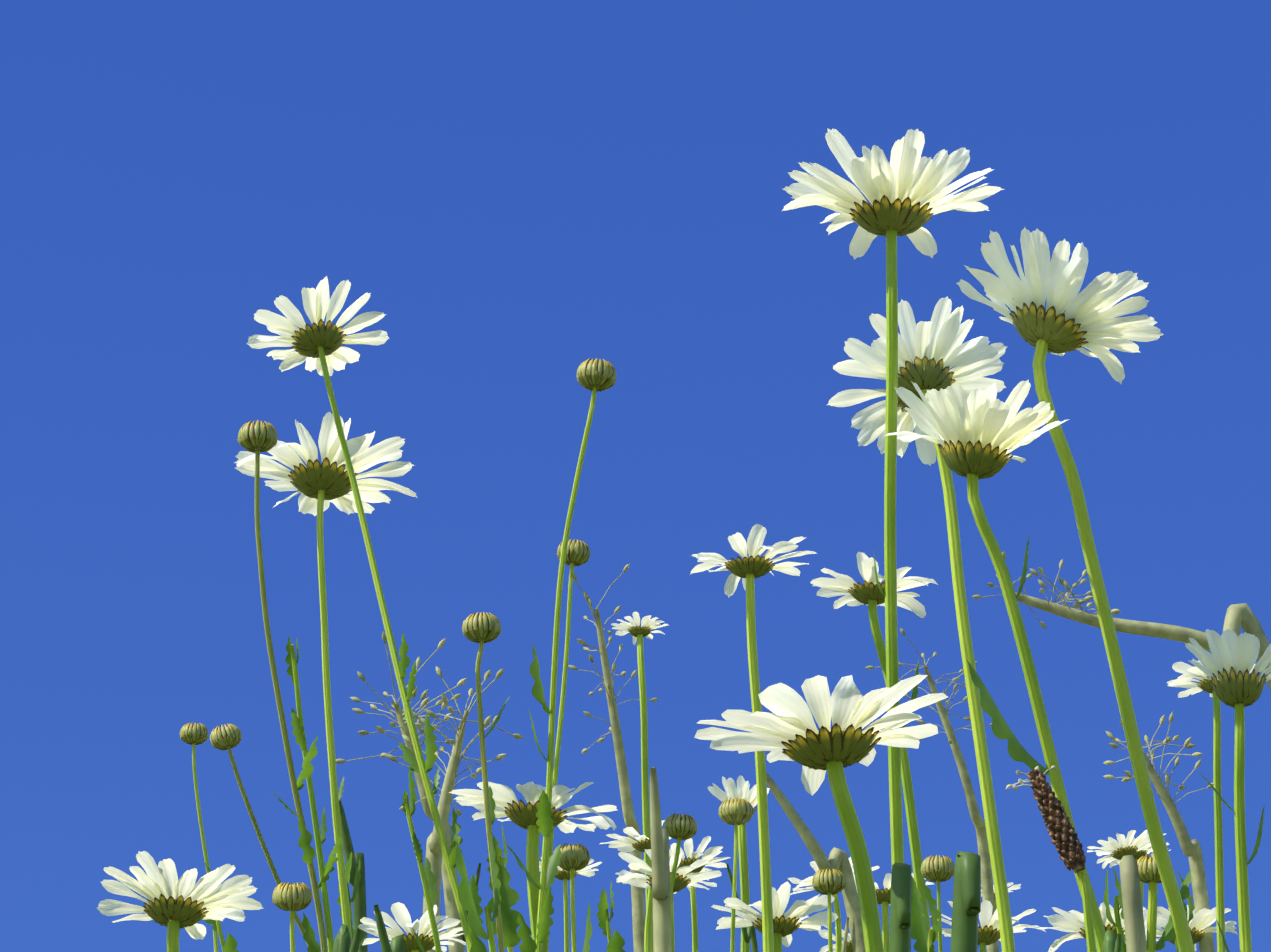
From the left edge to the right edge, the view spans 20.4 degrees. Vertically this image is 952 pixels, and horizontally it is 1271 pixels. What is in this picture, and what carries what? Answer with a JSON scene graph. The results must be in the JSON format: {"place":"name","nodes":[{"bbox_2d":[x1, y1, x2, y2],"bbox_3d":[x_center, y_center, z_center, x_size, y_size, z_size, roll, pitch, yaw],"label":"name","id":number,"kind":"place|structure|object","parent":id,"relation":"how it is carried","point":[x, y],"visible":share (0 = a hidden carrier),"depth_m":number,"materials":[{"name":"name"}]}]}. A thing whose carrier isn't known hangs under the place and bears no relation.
{"place":"outdoors","nodes":[
{"label":"outdoors","id":0,"kind":"place"},
{"bbox_2d":[336,631,466,951],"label":"grass","id":1,"kind":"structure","parent":0,"point":[451,910],"depth_m":1.49,"materials":[{"name":"plant"}]},
{"bbox_2d":[0,0,1270,951],"label":"sky","id":2,"kind":"structure","parent":0,"point":[526,192],"materials":[{"name":"blue"}]},
{"bbox_2d":[766,772,864,951],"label":"grass","id":3,"kind":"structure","parent":0,"point":[837,859],"depth_m":1.50,"materials":[{"name":"white plant"}]},
{"bbox_2d":[841,917,848,951],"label":"grass","id":4,"kind":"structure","parent":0,"point":[844,943],"depth_m":1.50,"materials":[{"name":"white plant"}]},
{"bbox_2d":[865,628,998,951],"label":"grass","id":5,"kind":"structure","parent":0,"point":[984,854],"depth_m":2.00,"materials":[{"name":"white plant"}]},
{"bbox_2d":[972,551,1270,690],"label":"grass","id":6,"kind":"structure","parent":0,"point":[1242,615],"depth_m":1.70,"materials":[{"name":"beige plant"}]},
{"bbox_2d":[1103,712,1214,951],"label":"grass","id":7,"kind":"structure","parent":0,"point":[1191,849],"depth_m":1.60,"materials":[{"name":"white plant"}]},
{"bbox_3d":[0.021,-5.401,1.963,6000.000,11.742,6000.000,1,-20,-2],"label":"meadow ground","id":8,"kind":"structure","parent":0,"visible":0},
{"bbox_2d":[97,851,263,951],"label":"daisy","id":9,"kind":"object","parent":8,"relation":"on","point":[163,889],"visible":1,"depth_m":0.75,"materials":[{"name":"white plant"}]},
{"bbox_2d":[180,722,217,951],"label":"bud","id":10,"kind":"object","parent":8,"relation":"on","point":[194,734],"visible":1,"depth_m":1.09,"materials":[{"name":"green plant"}]},
{"bbox_2d":[194,862,239,951],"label":"shoot","id":11,"kind":"object","parent":8,"relation":"on","point":[230,944],"visible":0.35,"depth_m":0.89,"materials":[{"name":"green plant"}]},
{"bbox_2d":[210,723,308,946],"bbox_3d":[-0.063,0.230,0.768,0.085,0.350,0.009,15,-25,-36],"label":"bud","id":12,"kind":"object","parent":8,"relation":"on","point":[229,737],"visible":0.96,"depth_m":0.80,"materials":[{"name":"green plant"}]},
{"bbox_2d":[272,882,311,951],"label":"bud","id":13,"kind":"object","parent":8,"relation":"on","point":[292,898],"visible":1,"depth_m":0.77,"materials":[{"name":"green plant"}]},
{"bbox_2d":[237,420,365,951],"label":"bud","id":14,"kind":"object","parent":8,"relation":"on","point":[257,438],"visible":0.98,"depth_m":0.78,"materials":[{"name":"green plant"}]},
{"bbox_2d":[285,637,333,951],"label":"shoot","id":15,"kind":"object","parent":8,"relation":"on","point":[297,722],"visible":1,"depth_m":0.79,"materials":[{"name":"green plant"}]},
{"bbox_2d":[235,412,417,942],"bbox_3d":[-0.075,0.201,0.801,0.045,0.426,0.096,1,-20,-2],"label":"daisy","id":16,"kind":"object","parent":8,"relation":"on","point":[319,486],"visible":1,"depth_m":0.84,"materials":[{"name":"white plant"}]},
{"bbox_2d":[332,924,360,951],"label":"grass","id":17,"kind":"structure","parent":8,"relation":"on","point":[342,942],"depth_m":0.60,"materials":[{"name":"green plant"}]},
{"bbox_2d":[337,852,360,939],"bbox_3d":[-0.076,0.288,0.956,0.024,0.368,0.058,1,-20,-2],"label":"shoot","id":18,"kind":"object","parent":8,"relation":"on","point":[356,880],"visible":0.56,"depth_m":0.99,"materials":[{"name":"green plant"}]},
{"bbox_2d":[339,800,367,951],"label":"grass","id":19,"kind":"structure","parent":8,"relation":"on","point":[359,907],"depth_m":1.29,"materials":[{"name":"green plant"}]},
{"bbox_2d":[247,276,482,951],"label":"daisy","id":20,"kind":"object","parent":8,"relation":"on","point":[320,348],"visible":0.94,"depth_m":0.81,"materials":[{"name":"white plant"}]},
{"bbox_2d":[374,904,405,951],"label":"grass","id":21,"kind":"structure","parent":8,"relation":"on","point":[396,944],"depth_m":0.94,"materials":[{"name":"green plant"}]},
{"bbox_2d":[358,902,465,951],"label":"daisy","id":22,"kind":"object","parent":8,"relation":"on","point":[400,912],"visible":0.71,"depth_m":1.09,"materials":[{"name":"white plant"}]},
{"bbox_2d":[402,765,441,951],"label":"shoot","id":23,"kind":"object","parent":8,"relation":"on","point":[428,879],"visible":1,"depth_m":0.79,"materials":[{"name":"green plant"}]},
{"bbox_2d":[386,666,522,951],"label":"grass","id":24,"kind":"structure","parent":8,"relation":"on","point":[433,853],"depth_m":1.39,"materials":[{"name":"beige plant"}]},
{"bbox_2d":[463,863,480,941],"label":"grass","id":25,"kind":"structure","parent":8,"relation":"on","point":[477,876],"depth_m":1.49,"materials":[{"name":"green plant"}]},
{"bbox_2d":[456,832,500,951],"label":"shoot","id":26,"kind":"object","parent":8,"relation":"on","point":[466,900],"visible":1,"depth_m":0.61,"materials":[{"name":"green plant"}]},
{"bbox_2d":[462,612,509,951],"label":"bud","id":27,"kind":"object","parent":8,"relation":"on","point":[481,629],"visible":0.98,"depth_m":0.78,"materials":[{"name":"green plant"}]},
{"bbox_2d":[487,825,522,951],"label":"shoot","id":28,"kind":"object","parent":8,"relation":"on","point":[509,899],"visible":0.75,"depth_m":0.81,"materials":[{"name":"green plant"}]},
{"bbox_2d":[449,781,616,951],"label":"daisy","id":29,"kind":"object","parent":8,"relation":"on","point":[520,813],"visible":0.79,"depth_m":0.86,"materials":[{"name":"white plant"}]},
{"bbox_2d":[505,358,616,951],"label":"bud","id":30,"kind":"object","parent":8,"relation":"on","point":[595,376],"visible":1,"depth_m":0.76,"materials":[{"name":"green plant"}]},
{"bbox_2d":[544,539,589,951],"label":"bud","id":31,"kind":"object","parent":8,"relation":"on","point":[578,553],"visible":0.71,"depth_m":0.86,"materials":[{"name":"green plant"}]},
{"bbox_2d":[539,857,601,951],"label":"daisy","id":32,"kind":"object","parent":8,"relation":"on","point":[564,875],"visible":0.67,"depth_m":2.10,"materials":[{"name":"white plant"}]},
{"bbox_2d":[559,843,591,951],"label":"bud","id":33,"kind":"object","parent":8,"relation":"on","point":[575,857],"visible":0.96,"depth_m":0.84,"materials":[{"name":"green plant"}]},
{"bbox_2d":[597,882,625,951],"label":"shoot","id":34,"kind":"object","parent":8,"relation":"on","point":[616,942],"visible":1,"depth_m":0.94,"materials":[{"name":"green plant"}]},
{"bbox_2d":[568,564,658,951],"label":"grass","id":35,"kind":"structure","parent":8,"relation":"on","point":[638,908],"depth_m":1.79,"materials":[{"name":"beige plant"}]},
{"bbox_2d":[600,820,670,951],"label":"daisy","id":36,"kind":"object","parent":8,"relation":"on","point":[643,844],"visible":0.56,"depth_m":1.57,"materials":[{"name":"white plant"}]},
{"bbox_2d":[611,612,667,951],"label":"daisy","id":37,"kind":"object","parent":8,"relation":"on","point":[638,633],"visible":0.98,"depth_m":1.69,"materials":[{"name":"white plant"}]},
{"bbox_2d":[650,767,671,951],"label":"grass","id":38,"kind":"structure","parent":8,"relation":"on","point":[660,858],"depth_m":0.49,"materials":[{"name":"white plant"}]},
{"bbox_2d":[615,849,721,951],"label":"daisy","id":39,"kind":"object","parent":8,"relation":"on","point":[681,882],"visible":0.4,"depth_m":0.96,"materials":[{"name":"white plant"}]},
{"bbox_2d":[664,813,697,897],"bbox_3d":[0.004,0.249,0.810,0.008,0.342,0.054,6,-21,-16],"label":"bud","id":40,"kind":"object","parent":8,"relation":"on","point":[678,828],"visible":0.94,"depth_m":0.84,"materials":[{"name":"green plant"}]},
{"bbox_2d":[643,836,729,951],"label":"daisy","id":41,"kind":"object","parent":8,"relation":"on","point":[709,854],"visible":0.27,"depth_m":1.75,"materials":[{"name":"white plant"}]},
{"bbox_2d":[718,798,753,951],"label":"bud","id":42,"kind":"object","parent":8,"relation":"on","point":[736,812],"visible":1,"depth_m":0.99,"materials":[{"name":"green plant"}]},
{"bbox_2d":[707,775,769,951],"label":"daisy","id":43,"kind":"object","parent":8,"relation":"on","point":[741,791],"visible":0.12,"depth_m":1.29,"materials":[{"name":"white plant"}]},
{"bbox_2d":[726,864,757,951],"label":"grass","id":44,"kind":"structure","parent":8,"relation":"on","point":[748,932],"depth_m":1.10,"materials":[{"name":"green plant"}]},
{"bbox_2d":[691,524,817,951],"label":"daisy","id":45,"kind":"object","parent":8,"relation":"on","point":[750,568],"visible":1,"depth_m":0.89,"materials":[{"name":"white plant"}]},
{"bbox_2d":[711,881,837,951],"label":"daisy","id":46,"kind":"object","parent":8,"relation":"on","point":[787,924],"visible":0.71,"depth_m":0.99,"materials":[{"name":"white plant"}]},
{"bbox_2d":[694,675,947,951],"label":"daisy","id":47,"kind":"object","parent":8,"relation":"on","point":[789,731],"visible":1,"depth_m":0.41,"materials":[{"name":"white plant"}]},
{"bbox_2d":[812,868,845,951],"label":"bud","id":48,"kind":"object","parent":8,"relation":"on","point":[829,883],"visible":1,"depth_m":0.94,"materials":[{"name":"green plant"}]},
{"bbox_2d":[788,857,879,951],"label":"daisy","id":49,"kind":"object","parent":8,"relation":"on","point":[808,882],"visible":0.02,"depth_m":1.62,"materials":[{"name":"white plant"}]},
{"bbox_2d":[818,929,889,951],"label":"daisy","id":50,"kind":"object","parent":8,"relation":"on","point":[824,934],"visible":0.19,"depth_m":2.03,"materials":[{"name":"white plant"}]},
{"bbox_2d":[810,552,937,942],"bbox_3d":[0.099,0.312,1.302,0.050,0.561,0.127,-4,-20,10],"label":"daisy","id":51,"kind":"object","parent":8,"relation":"on","point":[869,594],"visible":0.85,"depth_m":1.36,"materials":[{"name":"white plant"}]},
{"bbox_2d":[782,128,1003,864],"bbox_3d":[0.050,0.148,0.656,0.044,0.426,0.105,1,-20,-2],"label":"daisy","id":52,"kind":"object","parent":8,"relation":"on","point":[902,186],"visible":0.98,"depth_m":0.69,"materials":[{"name":"white plant"}]},
{"bbox_2d":[853,872,933,951],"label":"daisy","id":53,"kind":"object","parent":8,"relation":"on","point":[883,897],"visible":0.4,"depth_m":1.60,"materials":[{"name":"white plant"}]},
{"bbox_2d":[889,863,911,951],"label":"stem","id":54,"kind":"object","parent":8,"relation":"on","point":[900,914],"depth_m":0.41,"materials":[{"name":"green plant"}]},
{"bbox_2d":[827,296,1014,951],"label":"daisy","id":55,"kind":"object","parent":8,"relation":"on","point":[935,349],"visible":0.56,"depth_m":0.76,"materials":[{"name":"white plant"}]},
{"bbox_2d":[911,874,941,951],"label":"shoot","id":56,"kind":"object","parent":8,"relation":"on","point":[921,935],"visible":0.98,"depth_m":0.80,"materials":[{"name":"green plant"}]},
{"bbox_2d":[921,855,954,951],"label":"bud","id":57,"kind":"object","parent":8,"relation":"on","point":[938,869],"visible":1,"depth_m":1.00,"materials":[{"name":"green plant"}]},
{"bbox_2d":[951,851,980,951],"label":"stem","id":58,"kind":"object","parent":8,"relation":"on","point":[966,908],"depth_m":0.37,"materials":[{"name":"green plant"}]},
{"bbox_2d":[929,900,1045,951],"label":"daisy","id":59,"kind":"object","parent":8,"relation":"on","point":[989,932],"visible":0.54,"depth_m":1.50,"materials":[{"name":"white plant"}]},
{"bbox_2d":[883,380,1105,951],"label":"daisy","id":60,"kind":"object","parent":8,"relation":"on","point":[978,433],"visible":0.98,"depth_m":0.68,"materials":[{"name":"white plant"}]},
{"bbox_2d":[981,882,1020,909],"bbox_3d":[0.217,0.559,2.083,0.035,0.631,0.104,1,-20,-2],"label":"daisy","id":61,"kind":"object","parent":8,"relation":"on","point":[1014,887],"visible":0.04,"depth_m":2.15,"materials":[{"name":"white plant"}]},
{"bbox_2d":[1006,766,1095,951],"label":"plantain","id":62,"kind":"object","parent":8,"relation":"on","point":[1065,841],"visible":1,"depth_m":0.66,"materials":[{"name":"brown plant"}]},
{"bbox_2d":[957,226,1194,951],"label":"daisy","id":63,"kind":"object","parent":8,"relation":"on","point":[1087,319],"visible":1,"depth_m":0.70,"materials":[{"name":"white plant"}]},
{"bbox_2d":[1038,902,1167,951],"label":"daisy","id":64,"kind":"object","parent":8,"relation":"on","point":[1073,921],"visible":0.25,"depth_m":1.45,"materials":[{"name":"white plant"}]},
{"bbox_2d":[1103,930,1121,951],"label":"grass","id":65,"kind":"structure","parent":8,"relation":"on","point":[1111,943],"depth_m":0.60,"materials":[{"name":"green plant"}]},
{"bbox_2d":[1104,871,1126,951],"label":"shoot","id":66,"kind":"object","parent":8,"relation":"on","point":[1118,925],"visible":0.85,"depth_m":0.71,"materials":[{"name":"green plant"}]},
{"bbox_2d":[1087,830,1150,941],"bbox_3d":[0.254,0.472,1.775,0.039,0.584,0.097,1,-20,-2],"label":"daisy","id":67,"kind":"object","parent":8,"relation":"on","point":[1112,847],"visible":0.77,"depth_m":1.84,"materials":[{"name":"white plant"}]},
{"bbox_2d":[1119,855,1146,951],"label":"stem","id":68,"kind":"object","parent":8,"relation":"on","point":[1135,935],"depth_m":0.32,"materials":[{"name":"white plant"}]},
{"bbox_2d":[1101,833,1168,905],"bbox_3d":[0.292,0.507,1.931,0.038,0.623,0.102,-5,-21,14],"label":"daisy","id":69,"kind":"object","parent":8,"relation":"on","point":[1138,854],"visible":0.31,"depth_m":2.00,"materials":[{"name":"white plant"}]},
{"bbox_2d":[1110,846,1169,897],"bbox_3d":[0.292,0.519,1.971,0.036,0.629,0.099,1,-20,-2],"label":"daisy","id":70,"kind":"object","parent":8,"relation":"on","point":[1152,854],"visible":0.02,"depth_m":2.04,"materials":[{"name":"white plant"}]},
{"bbox_2d":[1113,855,1190,951],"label":"bud","id":71,"kind":"object","parent":8,"relation":"on","point":[1149,874],"visible":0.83,"depth_m":0.71,"materials":[{"name":"green plant"}]},
{"bbox_2d":[1175,872,1194,951],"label":"shoot","id":72,"kind":"object","parent":8,"relation":"on","point":[1191,906],"visible":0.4,"depth_m":0.74,"materials":[{"name":"green plant"}]},
{"bbox_2d":[1144,905,1237,950],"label":"daisy","id":73,"kind":"object","parent":8,"relation":"on","point":[1203,918],"visible":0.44,"depth_m":1.60,"materials":[{"name":"white plant"}]},
{"bbox_2d":[1167,660,1255,951],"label":"daisy","id":74,"kind":"object","parent":8,"relation":"on","point":[1205,684],"visible":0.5,"depth_m":1.50,"materials":[{"name":"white plant"}]},
{"bbox_2d":[1178,629,1270,951],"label":"daisy","id":75,"kind":"object","parent":8,"relation":"on","point":[1226,665],"visible":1,"depth_m":0.71,"materials":[{"name":"white plant"}]}
]}

